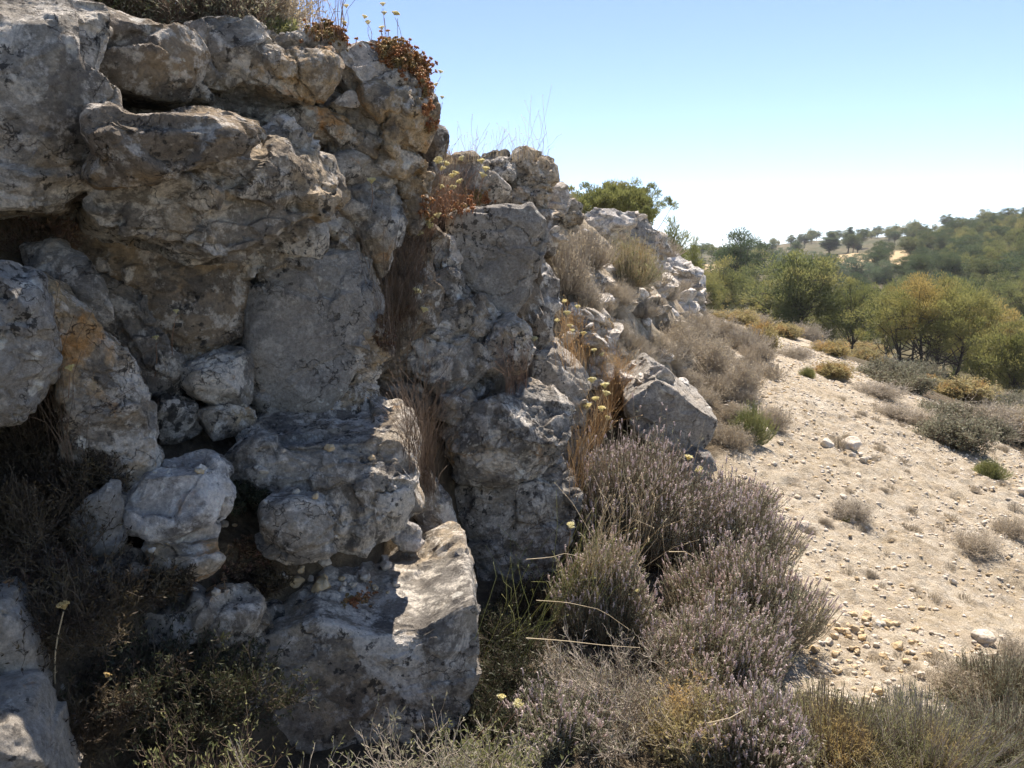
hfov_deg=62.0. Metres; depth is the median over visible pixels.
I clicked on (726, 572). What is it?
lavender shrub
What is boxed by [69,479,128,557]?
rock
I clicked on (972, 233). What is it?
pine tree
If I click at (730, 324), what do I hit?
shrub
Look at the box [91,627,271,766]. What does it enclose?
dead plant
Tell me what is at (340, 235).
rock
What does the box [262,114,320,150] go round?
rock
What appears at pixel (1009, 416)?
scrub
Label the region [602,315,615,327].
scrub
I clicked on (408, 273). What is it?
dry plant
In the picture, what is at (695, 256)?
pine tree
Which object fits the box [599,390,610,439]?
stonecrop flower
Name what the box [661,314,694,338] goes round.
scrub
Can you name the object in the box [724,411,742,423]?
scrub
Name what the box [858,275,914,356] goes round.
pine tree
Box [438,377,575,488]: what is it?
rock
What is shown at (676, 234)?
pine tree
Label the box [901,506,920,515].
dry tuft
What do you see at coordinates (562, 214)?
rock
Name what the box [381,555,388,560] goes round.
stone
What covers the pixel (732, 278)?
pine tree
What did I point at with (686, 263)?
rock
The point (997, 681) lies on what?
shrub
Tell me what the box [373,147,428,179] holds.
rock
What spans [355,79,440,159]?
rock
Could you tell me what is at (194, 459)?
rock
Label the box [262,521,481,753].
rock
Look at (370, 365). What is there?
rock
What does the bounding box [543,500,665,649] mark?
lavender shrub
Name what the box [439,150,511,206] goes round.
rock
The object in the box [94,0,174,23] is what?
cliff bush
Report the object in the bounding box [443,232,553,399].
outcrop
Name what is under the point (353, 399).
rock
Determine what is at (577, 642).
straw
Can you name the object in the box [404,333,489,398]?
rock
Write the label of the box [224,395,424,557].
rock
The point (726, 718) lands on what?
straw
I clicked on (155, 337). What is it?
stonecrop flower
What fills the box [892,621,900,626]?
stone
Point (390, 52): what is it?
stonecrop
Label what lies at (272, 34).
rock
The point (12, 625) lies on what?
rock
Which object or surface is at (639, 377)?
rock
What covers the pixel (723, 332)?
scrub
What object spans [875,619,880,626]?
stone
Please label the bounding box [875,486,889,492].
dry tuft
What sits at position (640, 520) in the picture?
grass tuft
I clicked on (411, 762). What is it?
shrub
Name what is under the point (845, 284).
pine tree
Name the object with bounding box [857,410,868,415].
dry tuft
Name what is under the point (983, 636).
stone
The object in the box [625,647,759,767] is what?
shrub
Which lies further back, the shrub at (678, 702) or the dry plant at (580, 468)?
the dry plant at (580, 468)
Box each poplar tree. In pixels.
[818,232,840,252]
[841,227,854,252]
[854,242,863,252]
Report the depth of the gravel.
6.17 m
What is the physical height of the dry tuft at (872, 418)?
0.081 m
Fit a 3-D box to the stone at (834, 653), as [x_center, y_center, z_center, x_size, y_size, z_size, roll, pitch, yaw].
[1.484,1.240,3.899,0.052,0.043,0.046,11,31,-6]
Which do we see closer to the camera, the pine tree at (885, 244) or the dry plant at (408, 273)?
the dry plant at (408, 273)
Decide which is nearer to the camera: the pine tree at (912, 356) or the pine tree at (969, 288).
the pine tree at (969, 288)
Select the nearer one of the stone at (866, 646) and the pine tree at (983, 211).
the stone at (866, 646)
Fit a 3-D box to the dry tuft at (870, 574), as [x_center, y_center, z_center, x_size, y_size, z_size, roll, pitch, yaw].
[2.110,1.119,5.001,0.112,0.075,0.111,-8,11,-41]
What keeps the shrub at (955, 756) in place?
on the ground
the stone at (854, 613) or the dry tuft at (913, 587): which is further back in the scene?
the dry tuft at (913, 587)
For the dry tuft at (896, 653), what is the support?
on the ground
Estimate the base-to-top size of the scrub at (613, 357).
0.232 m
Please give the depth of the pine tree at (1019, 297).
67.40 m
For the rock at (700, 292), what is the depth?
12.89 m
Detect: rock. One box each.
[0,260,62,427]
[0,576,64,700]
[0,669,82,767]
[19,236,116,333]
[41,270,164,487]
[48,209,244,299]
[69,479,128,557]
[73,545,147,600]
[75,135,350,266]
[79,100,266,190]
[83,0,215,110]
[99,272,187,402]
[122,86,332,126]
[122,453,236,545]
[141,536,225,581]
[143,581,205,653]
[147,268,252,361]
[156,393,202,444]
[161,449,233,476]
[180,345,254,407]
[183,15,271,97]
[189,581,266,652]
[198,402,256,440]
[202,599,284,718]
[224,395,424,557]
[235,242,385,414]
[236,218,329,280]
[249,43,344,105]
[255,487,339,565]
[260,105,356,149]
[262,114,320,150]
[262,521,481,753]
[267,29,277,44]
[275,28,346,55]
[323,90,359,114]
[324,129,378,159]
[326,214,357,249]
[329,150,393,190]
[331,374,379,414]
[334,209,359,241]
[338,40,386,91]
[338,183,407,277]
[343,107,383,148]
[351,324,394,383]
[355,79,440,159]
[368,39,434,92]
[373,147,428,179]
[378,222,444,380]
[380,380,435,414]
[382,349,415,382]
[391,520,424,552]
[393,171,435,199]
[401,193,429,236]
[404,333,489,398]
[412,465,456,534]
[417,124,449,187]
[421,297,475,343]
[431,388,477,425]
[433,233,462,270]
[435,265,470,308]
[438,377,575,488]
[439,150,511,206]
[445,202,549,317]
[455,456,583,582]
[467,292,501,342]
[480,149,509,164]
[481,312,535,376]
[484,156,517,183]
[508,145,559,188]
[512,186,530,204]
[526,183,552,208]
[526,336,590,467]
[538,207,559,259]
[539,259,562,315]
[548,181,571,213]
[549,225,559,233]
[549,232,567,244]
[557,209,564,216]
[558,198,584,232]
[563,331,576,344]
[564,305,602,354]
[567,302,582,315]
[568,224,579,232]
[581,309,594,319]
[582,337,604,345]
[583,307,604,322]
[584,207,638,245]
[584,331,606,347]
[588,369,595,376]
[589,355,607,364]
[589,364,600,375]
[591,377,604,389]
[594,273,602,277]
[596,363,614,382]
[597,273,614,283]
[597,308,614,336]
[598,293,610,303]
[603,322,623,340]
[603,335,616,345]
[604,263,613,273]
[607,349,619,356]
[616,368,633,384]
[617,211,657,257]
[619,231,628,235]
[619,353,717,456]
[625,304,635,312]
[628,360,637,368]
[634,372,645,383]
[637,214,646,221]
[640,288,648,300]
[641,318,651,326]
[643,365,674,383]
[644,285,653,292]
[645,296,659,303]
[653,281,661,288]
[653,349,674,362]
[654,229,672,261]
[655,304,672,314]
[656,260,676,272]
[656,283,674,297]
[662,272,678,286]
[667,253,706,296]
[671,308,679,316]
[673,266,689,276]
[677,288,697,304]
[677,447,716,489]
[678,311,688,318]
[679,377,689,385]
[682,301,699,313]
[683,261,691,265]
[687,267,703,282]
[692,288,705,301]
[694,282,703,290]
[697,294,705,304]
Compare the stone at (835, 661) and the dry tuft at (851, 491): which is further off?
the dry tuft at (851, 491)
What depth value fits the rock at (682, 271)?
12.71 m
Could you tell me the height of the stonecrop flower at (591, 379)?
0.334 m
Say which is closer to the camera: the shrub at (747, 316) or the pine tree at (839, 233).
the shrub at (747, 316)
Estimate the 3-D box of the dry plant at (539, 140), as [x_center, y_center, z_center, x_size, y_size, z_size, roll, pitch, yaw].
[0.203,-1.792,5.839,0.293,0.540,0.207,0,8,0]
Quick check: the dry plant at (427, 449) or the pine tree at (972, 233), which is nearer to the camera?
the dry plant at (427, 449)
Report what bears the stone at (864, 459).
on the ground
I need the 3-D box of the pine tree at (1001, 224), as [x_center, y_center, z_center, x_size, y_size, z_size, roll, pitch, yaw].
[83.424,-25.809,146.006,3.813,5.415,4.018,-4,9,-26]
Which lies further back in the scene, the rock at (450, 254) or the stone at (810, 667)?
the rock at (450, 254)
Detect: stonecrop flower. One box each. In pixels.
[54,600,69,683]
[64,364,73,437]
[90,672,111,696]
[152,335,158,375]
[171,309,178,354]
[367,177,375,206]
[392,11,401,46]
[395,11,399,44]
[410,287,420,322]
[412,306,427,336]
[430,156,442,213]
[435,161,449,196]
[472,158,483,203]
[473,693,505,742]
[475,166,489,202]
[478,172,486,201]
[492,698,523,741]
[563,310,570,350]
[566,522,574,560]
[581,403,591,446]
[584,377,596,433]
[590,406,605,446]
[591,396,598,428]
[594,382,609,431]
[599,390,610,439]
[680,454,692,491]
[695,466,702,497]
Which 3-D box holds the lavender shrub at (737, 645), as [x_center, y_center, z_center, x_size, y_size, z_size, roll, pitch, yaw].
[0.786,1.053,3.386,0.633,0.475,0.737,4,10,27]
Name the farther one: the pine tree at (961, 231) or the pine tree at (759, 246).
the pine tree at (759, 246)
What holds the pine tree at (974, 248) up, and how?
on the ground
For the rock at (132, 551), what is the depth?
2.50 m
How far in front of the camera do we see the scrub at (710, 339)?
9.01 m
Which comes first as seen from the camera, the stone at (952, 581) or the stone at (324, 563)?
the stone at (324, 563)
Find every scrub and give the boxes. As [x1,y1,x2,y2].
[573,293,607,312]
[584,346,602,356]
[595,355,622,376]
[598,351,630,373]
[602,288,635,304]
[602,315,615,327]
[603,295,616,310]
[606,303,616,316]
[608,338,629,358]
[611,317,634,341]
[613,384,622,397]
[614,309,628,319]
[616,251,640,274]
[616,275,645,293]
[618,279,642,302]
[618,323,648,350]
[619,350,636,365]
[628,430,646,441]
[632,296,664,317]
[635,341,659,354]
[640,351,661,361]
[646,331,678,359]
[647,332,679,349]
[649,292,666,306]
[655,264,680,286]
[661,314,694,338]
[664,318,696,336]
[667,236,687,257]
[667,282,686,301]
[667,342,693,366]
[669,359,685,370]
[673,366,708,388]
[676,278,694,293]
[676,311,711,338]
[682,304,715,329]
[692,327,732,352]
[692,385,713,402]
[694,379,725,404]
[695,369,741,399]
[699,304,712,316]
[703,317,726,339]
[704,365,734,379]
[704,371,733,382]
[711,415,725,440]
[716,322,734,340]
[718,322,776,350]
[721,397,760,421]
[724,382,766,404]
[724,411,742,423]
[736,351,764,366]
[737,339,778,361]
[737,424,762,448]
[745,310,786,325]
[755,361,789,380]
[756,354,785,378]
[785,319,833,341]
[851,346,887,363]
[852,350,927,378]
[906,357,951,378]
[945,387,1023,445]
[955,408,1019,445]
[978,397,1023,416]
[978,399,1017,409]
[991,383,1014,394]
[1004,387,1023,399]
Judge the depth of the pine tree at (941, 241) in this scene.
141.74 m
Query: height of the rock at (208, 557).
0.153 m
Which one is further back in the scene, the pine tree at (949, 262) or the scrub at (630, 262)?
the pine tree at (949, 262)
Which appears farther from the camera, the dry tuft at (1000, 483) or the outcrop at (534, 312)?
the dry tuft at (1000, 483)
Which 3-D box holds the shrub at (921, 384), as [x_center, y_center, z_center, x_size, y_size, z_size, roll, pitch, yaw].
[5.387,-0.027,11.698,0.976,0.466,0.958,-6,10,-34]
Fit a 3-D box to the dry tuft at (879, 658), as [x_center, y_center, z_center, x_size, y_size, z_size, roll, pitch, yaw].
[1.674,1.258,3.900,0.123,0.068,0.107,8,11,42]
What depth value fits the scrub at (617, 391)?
6.04 m
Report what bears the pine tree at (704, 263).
on the ground
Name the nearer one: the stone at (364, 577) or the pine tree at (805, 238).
the stone at (364, 577)
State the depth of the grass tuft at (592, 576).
3.64 m
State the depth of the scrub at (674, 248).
11.62 m
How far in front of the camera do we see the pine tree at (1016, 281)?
73.11 m
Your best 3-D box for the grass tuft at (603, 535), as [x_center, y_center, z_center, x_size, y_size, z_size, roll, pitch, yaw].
[0.411,0.582,3.836,0.545,0.828,1.080,-2,9,-14]
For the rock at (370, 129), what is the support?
on the rock at (356, 142)
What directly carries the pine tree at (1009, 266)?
on the ground
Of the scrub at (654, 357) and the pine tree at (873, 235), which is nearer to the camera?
the scrub at (654, 357)
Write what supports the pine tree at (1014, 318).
on the ground
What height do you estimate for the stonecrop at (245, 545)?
0.245 m
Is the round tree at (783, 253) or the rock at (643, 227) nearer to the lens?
the rock at (643, 227)
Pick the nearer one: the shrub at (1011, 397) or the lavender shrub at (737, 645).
the lavender shrub at (737, 645)
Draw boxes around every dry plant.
[12,275,158,485]
[306,0,354,41]
[326,313,488,507]
[338,182,471,367]
[414,140,495,240]
[442,129,461,167]
[457,114,489,163]
[484,326,541,394]
[487,128,515,157]
[498,95,538,161]
[521,90,557,162]
[549,295,640,393]
[562,337,659,499]
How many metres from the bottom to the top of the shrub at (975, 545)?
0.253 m
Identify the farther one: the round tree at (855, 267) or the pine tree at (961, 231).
the pine tree at (961, 231)
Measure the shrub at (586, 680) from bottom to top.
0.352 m
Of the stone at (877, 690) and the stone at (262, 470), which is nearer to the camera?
the stone at (262, 470)
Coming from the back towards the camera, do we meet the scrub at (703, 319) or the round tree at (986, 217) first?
the round tree at (986, 217)
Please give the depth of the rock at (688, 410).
5.65 m
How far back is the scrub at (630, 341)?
6.62 m
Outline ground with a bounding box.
[0,172,1023,767]
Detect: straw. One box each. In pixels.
[526,553,585,559]
[526,638,639,647]
[536,600,627,628]
[707,709,745,723]
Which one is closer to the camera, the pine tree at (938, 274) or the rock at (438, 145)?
the rock at (438, 145)
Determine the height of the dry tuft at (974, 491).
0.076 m
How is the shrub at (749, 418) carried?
on the ground
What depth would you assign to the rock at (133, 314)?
2.99 m
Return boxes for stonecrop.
[2,483,96,588]
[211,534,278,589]
[299,18,361,51]
[341,581,378,608]
[369,29,427,80]
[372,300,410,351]
[414,54,439,133]
[417,182,496,220]
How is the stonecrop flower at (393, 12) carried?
on the stonecrop at (390, 52)
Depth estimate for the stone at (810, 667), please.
3.75 m
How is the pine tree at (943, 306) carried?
on the ground
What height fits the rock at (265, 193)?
0.473 m
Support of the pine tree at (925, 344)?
on the ground
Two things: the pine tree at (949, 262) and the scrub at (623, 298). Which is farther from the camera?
the pine tree at (949, 262)
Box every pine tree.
[568,177,678,229]
[661,214,694,260]
[684,235,706,292]
[696,242,706,257]
[697,226,778,308]
[699,259,709,271]
[703,255,762,310]
[704,269,731,309]
[706,244,716,257]
[733,262,772,314]
[736,248,848,326]
[739,279,791,327]
[748,247,770,260]
[754,240,766,251]
[768,242,776,250]
[785,234,795,247]
[791,241,804,249]
[796,233,813,247]
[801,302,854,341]
[806,228,816,234]
[808,232,816,243]
[814,276,887,355]
[816,230,822,240]
[830,229,842,238]
[833,277,854,295]
[837,271,871,289]
[840,233,863,252]
[841,270,1013,379]
[855,228,869,246]
[855,325,878,343]
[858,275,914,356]
[862,247,890,268]
[864,244,893,260]
[868,231,875,238]
[871,226,883,237]
[871,240,896,253]
[883,229,893,237]
[886,231,901,242]
[887,255,921,279]
[894,275,910,289]
[895,236,926,254]
[896,269,926,281]
[897,226,908,236]
[898,300,918,358]
[903,228,919,237]
[903,253,937,278]
[906,219,919,227]
[908,223,930,231]
[911,329,950,369]
[921,248,957,272]
[922,274,989,379]
[923,271,953,286]
[926,229,954,249]
[926,250,968,278]
[928,271,953,282]
[934,225,949,236]
[935,294,1023,387]
[936,275,985,290]
[937,213,957,225]
[939,244,958,253]
[940,255,975,279]
[947,234,984,243]
[949,225,982,244]
[952,243,999,259]
[955,231,977,240]
[959,218,976,227]
[959,251,975,271]
[959,319,1023,396]
[960,221,993,241]
[963,255,1007,282]
[964,272,997,289]
[975,209,991,219]
[976,245,1012,267]
[977,225,1014,239]
[978,237,1002,246]
[979,231,1004,241]
[979,239,1007,258]
[980,210,1010,224]
[982,269,1023,321]
[986,218,1009,231]
[989,293,1012,323]
[991,235,1012,250]
[995,256,1020,281]
[998,207,1022,219]
[998,247,1023,281]
[998,280,1023,319]
[1000,213,1022,227]
[1002,250,1023,271]
[1003,220,1023,245]
[1007,213,1023,227]
[1009,217,1023,237]
[1009,236,1023,253]
[1015,267,1023,291]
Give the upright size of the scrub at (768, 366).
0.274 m
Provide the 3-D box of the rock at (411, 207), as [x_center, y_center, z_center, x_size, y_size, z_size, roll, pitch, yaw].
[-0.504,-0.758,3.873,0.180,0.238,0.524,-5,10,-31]
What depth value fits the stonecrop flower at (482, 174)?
4.24 m
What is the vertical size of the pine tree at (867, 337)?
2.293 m
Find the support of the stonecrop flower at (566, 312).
on the rock at (545, 369)
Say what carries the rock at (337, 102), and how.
on the rock at (324, 125)
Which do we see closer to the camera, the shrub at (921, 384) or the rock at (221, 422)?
the rock at (221, 422)
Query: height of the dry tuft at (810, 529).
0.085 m
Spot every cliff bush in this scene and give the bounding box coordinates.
[93,0,286,34]
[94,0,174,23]
[158,0,342,29]
[261,14,304,33]
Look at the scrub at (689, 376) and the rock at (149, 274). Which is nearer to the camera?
the rock at (149, 274)
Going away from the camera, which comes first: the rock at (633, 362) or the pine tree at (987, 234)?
the rock at (633, 362)
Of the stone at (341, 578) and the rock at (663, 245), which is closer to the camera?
the stone at (341, 578)
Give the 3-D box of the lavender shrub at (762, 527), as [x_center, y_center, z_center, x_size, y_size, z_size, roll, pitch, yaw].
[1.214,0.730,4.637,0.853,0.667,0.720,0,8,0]
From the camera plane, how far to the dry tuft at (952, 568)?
5.34 m
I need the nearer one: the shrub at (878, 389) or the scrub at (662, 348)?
the scrub at (662, 348)
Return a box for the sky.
[289,0,1023,248]
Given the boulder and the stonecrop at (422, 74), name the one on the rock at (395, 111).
the stonecrop at (422, 74)
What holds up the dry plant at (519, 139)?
on the rock at (504, 168)
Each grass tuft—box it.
[474,527,595,666]
[496,490,648,637]
[531,509,642,629]
[554,436,699,607]
[591,421,730,590]
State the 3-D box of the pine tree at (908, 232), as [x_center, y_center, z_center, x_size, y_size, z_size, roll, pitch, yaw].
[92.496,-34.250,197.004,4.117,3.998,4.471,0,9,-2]
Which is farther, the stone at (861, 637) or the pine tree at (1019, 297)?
the pine tree at (1019, 297)
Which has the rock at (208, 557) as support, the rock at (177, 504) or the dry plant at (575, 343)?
the rock at (177, 504)
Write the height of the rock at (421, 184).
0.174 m
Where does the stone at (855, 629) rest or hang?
on the ground
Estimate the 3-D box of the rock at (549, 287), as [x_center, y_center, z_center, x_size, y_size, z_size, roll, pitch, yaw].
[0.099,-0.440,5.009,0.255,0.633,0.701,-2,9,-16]
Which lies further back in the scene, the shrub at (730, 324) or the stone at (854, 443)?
the shrub at (730, 324)
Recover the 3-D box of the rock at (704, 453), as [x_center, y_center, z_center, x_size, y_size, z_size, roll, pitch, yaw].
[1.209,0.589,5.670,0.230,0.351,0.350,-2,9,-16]
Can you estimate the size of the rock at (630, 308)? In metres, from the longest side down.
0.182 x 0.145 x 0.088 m
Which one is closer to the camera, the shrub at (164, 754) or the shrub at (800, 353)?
the shrub at (164, 754)
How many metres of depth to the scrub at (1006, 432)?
9.43 m
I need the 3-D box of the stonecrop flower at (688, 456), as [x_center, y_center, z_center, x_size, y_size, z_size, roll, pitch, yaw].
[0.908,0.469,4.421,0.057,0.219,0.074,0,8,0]
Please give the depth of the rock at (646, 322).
7.37 m
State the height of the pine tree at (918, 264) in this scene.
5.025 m
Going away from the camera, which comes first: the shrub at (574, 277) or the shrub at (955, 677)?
the shrub at (955, 677)
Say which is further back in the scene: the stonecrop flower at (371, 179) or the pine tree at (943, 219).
the pine tree at (943, 219)
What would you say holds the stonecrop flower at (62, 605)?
on the ground
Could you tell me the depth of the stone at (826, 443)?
7.07 m
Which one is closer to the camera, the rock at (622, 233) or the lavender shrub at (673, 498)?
the lavender shrub at (673, 498)
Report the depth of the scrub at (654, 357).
6.89 m
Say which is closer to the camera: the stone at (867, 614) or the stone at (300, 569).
the stone at (300, 569)
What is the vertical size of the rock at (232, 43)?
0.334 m
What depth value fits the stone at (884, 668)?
3.82 m
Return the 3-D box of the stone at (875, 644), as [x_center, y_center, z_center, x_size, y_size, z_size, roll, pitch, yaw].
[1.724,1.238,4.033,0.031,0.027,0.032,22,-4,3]
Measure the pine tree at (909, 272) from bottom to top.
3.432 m
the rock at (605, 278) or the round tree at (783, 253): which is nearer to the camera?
the rock at (605, 278)
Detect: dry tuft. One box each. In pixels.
[800,526,818,534]
[813,666,836,678]
[815,586,829,599]
[817,516,835,527]
[840,566,859,574]
[842,486,855,493]
[855,524,870,532]
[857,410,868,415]
[865,569,878,579]
[865,649,891,662]
[869,444,890,452]
[870,417,882,422]
[871,455,880,461]
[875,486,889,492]
[888,649,913,661]
[896,421,908,426]
[897,456,911,465]
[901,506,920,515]
[905,522,923,534]
[908,582,920,592]
[923,652,943,666]
[924,649,946,660]
[925,590,941,602]
[934,521,952,530]
[943,513,960,522]
[947,560,958,571]
[954,592,974,603]
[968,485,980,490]
[970,487,982,494]
[995,444,1011,452]
[995,479,1009,485]
[1007,501,1023,512]
[1011,578,1022,585]
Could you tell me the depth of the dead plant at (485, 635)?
3.52 m
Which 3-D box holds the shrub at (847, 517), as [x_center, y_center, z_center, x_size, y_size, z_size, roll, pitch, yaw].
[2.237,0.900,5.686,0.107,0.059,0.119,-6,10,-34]
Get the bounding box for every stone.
[147,547,155,552]
[194,464,206,470]
[195,468,203,473]
[211,587,220,595]
[220,520,228,527]
[257,467,268,473]
[290,576,304,588]
[292,489,299,493]
[297,565,304,573]
[308,575,313,581]
[311,574,330,592]
[312,493,318,498]
[318,558,331,566]
[323,444,334,451]
[338,576,344,580]
[338,586,345,592]
[348,582,356,587]
[359,572,370,582]
[372,584,378,590]
[380,560,391,570]
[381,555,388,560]
[392,581,400,586]
[798,520,808,529]
[807,665,813,670]
[808,645,819,653]
[808,658,819,666]
[820,438,833,447]
[825,637,833,644]
[830,633,837,639]
[831,650,840,657]
[831,659,838,664]
[832,666,841,674]
[834,627,843,633]
[839,494,846,498]
[841,436,861,450]
[841,627,850,635]
[848,611,857,616]
[849,624,859,633]
[858,634,866,640]
[859,457,868,462]
[861,616,869,621]
[861,644,869,648]
[862,610,871,619]
[871,687,884,695]
[873,642,879,646]
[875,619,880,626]
[879,653,887,658]
[880,665,888,671]
[881,618,893,626]
[882,639,889,644]
[891,641,903,650]
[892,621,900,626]
[902,658,910,663]
[907,639,914,644]
[911,626,921,632]
[916,671,924,678]
[949,578,956,583]
[970,629,996,645]
[1017,487,1023,495]
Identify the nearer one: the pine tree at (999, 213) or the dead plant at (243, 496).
the dead plant at (243, 496)
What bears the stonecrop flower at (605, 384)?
attached to the lavender shrub at (673, 498)
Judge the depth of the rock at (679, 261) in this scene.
12.84 m
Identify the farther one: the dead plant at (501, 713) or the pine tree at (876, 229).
the pine tree at (876, 229)
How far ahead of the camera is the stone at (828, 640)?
3.99 m
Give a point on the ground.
(904, 546)
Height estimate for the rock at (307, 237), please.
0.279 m
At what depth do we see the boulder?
2.40 m
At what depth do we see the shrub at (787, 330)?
16.65 m
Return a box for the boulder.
[0,0,122,224]
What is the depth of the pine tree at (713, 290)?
45.27 m
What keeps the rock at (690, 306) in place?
on the rock
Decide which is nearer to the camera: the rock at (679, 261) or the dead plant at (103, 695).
the dead plant at (103, 695)
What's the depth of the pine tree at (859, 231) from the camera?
200.74 m
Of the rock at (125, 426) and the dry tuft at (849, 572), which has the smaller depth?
the rock at (125, 426)
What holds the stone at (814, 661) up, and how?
on the ground
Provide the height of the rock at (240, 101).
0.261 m
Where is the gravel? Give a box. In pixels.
[724,331,1023,716]
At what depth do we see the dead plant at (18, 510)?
2.38 m
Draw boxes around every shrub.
[100,691,297,767]
[220,735,365,767]
[328,689,524,767]
[410,695,575,767]
[491,662,628,767]
[531,615,698,767]
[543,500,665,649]
[545,230,597,295]
[556,223,582,256]
[561,217,627,269]
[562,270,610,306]
[563,392,758,571]
[563,431,625,548]
[596,273,635,314]
[603,231,665,288]
[611,599,745,701]
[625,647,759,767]
[632,580,803,698]
[655,525,845,662]
[658,319,720,367]
[660,657,829,767]
[667,455,813,574]
[689,307,724,334]
[690,329,743,375]
[702,351,771,399]
[706,468,792,519]
[710,312,747,338]
[710,418,758,453]
[714,306,761,325]
[728,399,779,445]
[743,314,783,350]
[757,399,798,433]
[770,321,805,339]
[770,673,960,767]
[775,343,824,360]
[798,365,816,378]
[801,336,853,359]
[812,355,860,380]
[816,674,1023,767]
[825,495,881,526]
[829,435,847,448]
[842,516,856,521]
[843,339,896,357]
[849,375,918,400]
[865,397,948,424]
[866,365,941,394]
[903,653,990,710]
[905,408,952,426]
[907,407,1003,457]
[917,395,986,419]
[922,640,1023,726]
[925,678,1023,767]
[930,368,1006,404]
[937,523,1015,560]
[971,456,1016,479]
[988,512,1023,543]
[989,389,1023,405]
[991,626,1023,668]
[1009,404,1023,443]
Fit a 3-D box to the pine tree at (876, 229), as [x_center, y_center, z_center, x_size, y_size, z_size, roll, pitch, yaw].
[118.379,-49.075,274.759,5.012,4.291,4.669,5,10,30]
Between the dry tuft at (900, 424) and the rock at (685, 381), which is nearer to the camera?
the rock at (685, 381)
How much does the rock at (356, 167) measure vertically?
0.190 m
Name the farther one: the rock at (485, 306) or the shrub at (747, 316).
the shrub at (747, 316)
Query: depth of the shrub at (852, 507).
5.67 m
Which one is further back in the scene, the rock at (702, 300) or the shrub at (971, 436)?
the rock at (702, 300)
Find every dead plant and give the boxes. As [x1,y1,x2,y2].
[0,207,85,257]
[0,393,73,489]
[0,457,122,589]
[0,525,176,677]
[21,442,136,505]
[52,629,194,767]
[56,594,232,744]
[72,554,198,608]
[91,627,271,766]
[142,635,322,762]
[214,560,295,599]
[230,480,271,517]
[425,679,549,767]
[470,633,566,710]
[478,588,559,670]
[486,568,567,626]
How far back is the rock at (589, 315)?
6.01 m
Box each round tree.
[772,246,808,274]
[802,251,826,268]
[811,254,853,284]
[840,252,885,278]
[863,259,899,286]
[876,227,900,239]
[913,227,938,249]
[941,217,970,234]
[981,212,1003,228]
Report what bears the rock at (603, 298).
on the rock at (603, 328)
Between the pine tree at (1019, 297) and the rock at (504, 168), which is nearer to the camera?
the rock at (504, 168)
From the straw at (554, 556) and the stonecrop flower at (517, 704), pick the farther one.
the straw at (554, 556)
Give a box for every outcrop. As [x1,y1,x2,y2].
[320,85,380,396]
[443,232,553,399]
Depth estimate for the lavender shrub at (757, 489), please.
5.43 m
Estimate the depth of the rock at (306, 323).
3.31 m
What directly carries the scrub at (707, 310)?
on the ground
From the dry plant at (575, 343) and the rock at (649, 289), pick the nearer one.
the dry plant at (575, 343)
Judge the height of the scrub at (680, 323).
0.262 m
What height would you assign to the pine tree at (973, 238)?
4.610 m
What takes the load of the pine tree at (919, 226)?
on the ground
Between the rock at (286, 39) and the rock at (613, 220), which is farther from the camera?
the rock at (613, 220)
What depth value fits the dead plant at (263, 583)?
2.86 m
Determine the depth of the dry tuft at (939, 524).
5.92 m
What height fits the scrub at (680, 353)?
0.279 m
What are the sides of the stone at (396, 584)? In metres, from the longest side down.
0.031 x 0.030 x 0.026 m
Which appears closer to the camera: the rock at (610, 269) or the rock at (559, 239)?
the rock at (559, 239)
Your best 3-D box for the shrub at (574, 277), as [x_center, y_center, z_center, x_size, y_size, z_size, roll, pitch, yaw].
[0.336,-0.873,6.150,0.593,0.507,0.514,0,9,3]
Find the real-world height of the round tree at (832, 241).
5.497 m
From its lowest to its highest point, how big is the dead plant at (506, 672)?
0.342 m
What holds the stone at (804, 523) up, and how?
on the ground
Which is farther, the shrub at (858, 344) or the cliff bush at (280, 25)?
the shrub at (858, 344)
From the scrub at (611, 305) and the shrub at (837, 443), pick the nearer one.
the scrub at (611, 305)
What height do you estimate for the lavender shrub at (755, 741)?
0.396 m
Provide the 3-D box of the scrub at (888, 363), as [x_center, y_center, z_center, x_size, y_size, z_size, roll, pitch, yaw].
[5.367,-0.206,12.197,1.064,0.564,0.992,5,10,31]
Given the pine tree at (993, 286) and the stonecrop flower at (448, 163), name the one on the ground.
the pine tree at (993, 286)
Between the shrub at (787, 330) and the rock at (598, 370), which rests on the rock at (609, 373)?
the rock at (598, 370)
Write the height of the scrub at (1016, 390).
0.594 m
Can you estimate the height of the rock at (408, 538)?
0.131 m
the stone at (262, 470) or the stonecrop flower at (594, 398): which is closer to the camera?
the stone at (262, 470)
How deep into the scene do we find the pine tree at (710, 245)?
240.37 m
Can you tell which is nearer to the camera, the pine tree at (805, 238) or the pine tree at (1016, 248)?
the pine tree at (1016, 248)
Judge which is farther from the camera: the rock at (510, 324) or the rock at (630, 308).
the rock at (630, 308)
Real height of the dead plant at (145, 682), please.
0.369 m
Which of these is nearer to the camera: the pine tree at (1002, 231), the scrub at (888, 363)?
the scrub at (888, 363)
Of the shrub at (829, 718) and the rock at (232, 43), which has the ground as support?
the shrub at (829, 718)
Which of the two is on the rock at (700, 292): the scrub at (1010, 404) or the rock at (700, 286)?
the rock at (700, 286)
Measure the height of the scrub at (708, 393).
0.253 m
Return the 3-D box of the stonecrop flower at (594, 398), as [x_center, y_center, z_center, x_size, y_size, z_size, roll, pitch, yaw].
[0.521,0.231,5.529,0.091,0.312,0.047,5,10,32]
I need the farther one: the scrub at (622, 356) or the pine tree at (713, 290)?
the pine tree at (713, 290)
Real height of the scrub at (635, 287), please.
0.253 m
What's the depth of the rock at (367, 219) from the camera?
3.44 m
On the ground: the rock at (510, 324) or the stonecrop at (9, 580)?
the stonecrop at (9, 580)
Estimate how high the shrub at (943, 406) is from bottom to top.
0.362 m
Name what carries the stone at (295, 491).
on the rock at (295, 529)

